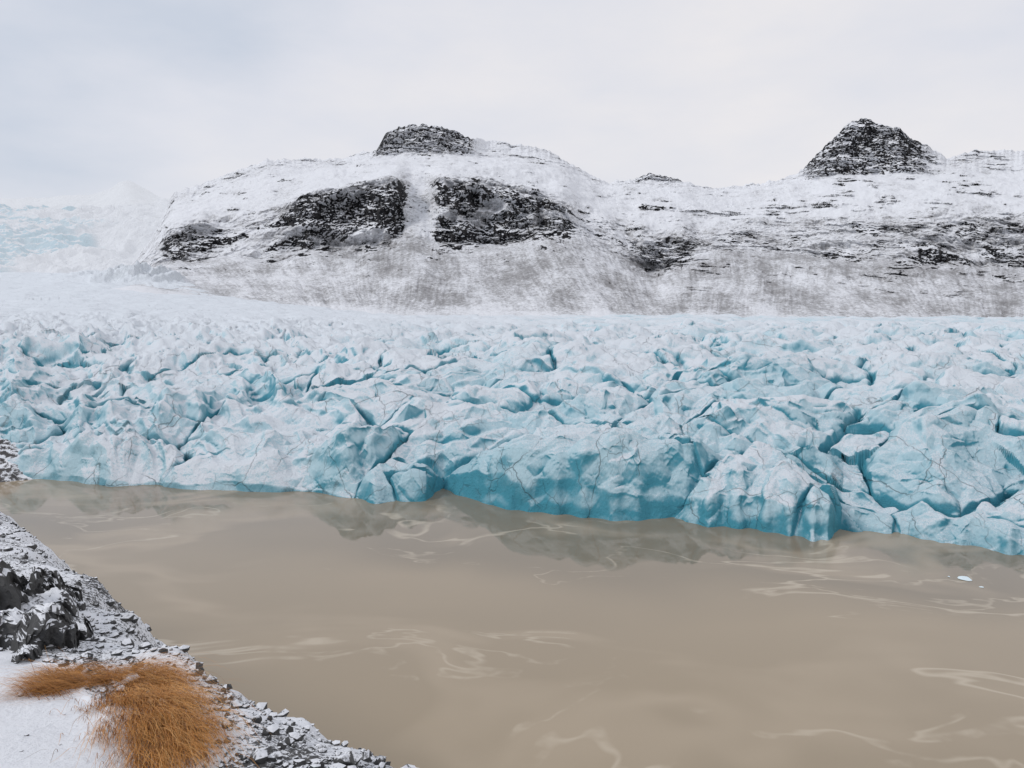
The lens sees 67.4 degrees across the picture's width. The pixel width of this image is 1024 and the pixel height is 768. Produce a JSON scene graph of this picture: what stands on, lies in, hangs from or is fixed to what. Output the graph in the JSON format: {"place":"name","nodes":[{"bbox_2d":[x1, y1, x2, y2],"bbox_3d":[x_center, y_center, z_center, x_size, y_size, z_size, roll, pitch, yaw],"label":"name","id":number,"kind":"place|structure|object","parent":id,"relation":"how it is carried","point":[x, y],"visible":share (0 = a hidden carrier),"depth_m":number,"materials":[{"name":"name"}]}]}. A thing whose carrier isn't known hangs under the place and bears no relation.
{"place":"outdoors","nodes":[
{"label":"outdoors","id":0,"kind":"place"},
{"bbox_2d":[0,199,169,272],"bbox_3d":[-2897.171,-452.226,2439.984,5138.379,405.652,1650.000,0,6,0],"label":"distant glacier","id":1,"kind":"object","parent":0,"point":[42,238],"visible":0.28,"depth_m":2192.70,"materials":[{"name":"white ice"}]},
{"bbox_2d":[0,180,169,208],"bbox_3d":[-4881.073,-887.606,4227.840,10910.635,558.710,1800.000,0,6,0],"label":"distant mountain","id":2,"kind":"structure","parent":0,"point":[126,192],"depth_m":4037.21,"materials":[{"name":"white snow"}]},
{"bbox_2d":[0,648,271,767],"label":"dry grass","id":3,"kind":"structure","parent":0,"point":[181,726],"depth_m":5.84,"materials":[{"name":"brown plant"}]},
{"bbox_2d":[0,512,416,767],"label":"snowy gravel bank","id":4,"kind":"structure","parent":0,"point":[40,724],"depth_m":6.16,"materials":[{"name":"stone"}]},
{"bbox_2d":[0,560,93,662],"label":"rock outcrop","id":5,"kind":"object","parent":4,"relation":"on","point":[39,611],"visible":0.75,"depth_m":8.38,"materials":[{"name":"black stone"}]},
{"bbox_2d":[77,601,379,767],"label":"boulders","id":6,"kind":"object","parent":4,"relation":"on","point":[343,759],"visible":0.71,"depth_m":5.47,"materials":[{"name":"stone"}]},
{"bbox_2d":[0,479,1023,767],"bbox_3d":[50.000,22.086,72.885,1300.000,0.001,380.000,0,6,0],"label":"lagoon water","id":7,"kind":"structure","parent":0,"point":[444,629],"depth_m":70.93,"materials":[{"name":"beige liquid"}]},
{"bbox_2d":[0,437,31,481],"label":"moraine spit","id":8,"kind":"structure","parent":7,"relation":"in","point":[9,471],"depth_m":129.65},
{"bbox_2d":[948,576,983,587],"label":"ice floe","id":9,"kind":"object","parent":7,"relation":"on","point":[965,578],"visible":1,"depth_m":82.50,"materials":[{"name":"white ice"}]},
{"bbox_2d":[0,260,1023,554],"bbox_3d":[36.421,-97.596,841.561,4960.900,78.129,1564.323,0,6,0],"label":"glacier","id":10,"kind":"object","parent":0,"point":[812,428],"visible":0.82,"depth_m":139.58,"materials":[{"name":"blue ice"}]},
{"bbox_2d":[0,0,1023,198],"label":"sky","id":11,"kind":"structure","parent":0,"point":[164,97],"materials":[{"name":"white"}]},
{"bbox_2d":[114,118,1023,317],"bbox_3d":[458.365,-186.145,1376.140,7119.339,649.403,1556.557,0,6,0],"label":"snowy mountain","id":12,"kind":"structure","parent":0,"point":[863,217],"depth_m":1073.62,"materials":[{"name":"white snow"}]}
]}

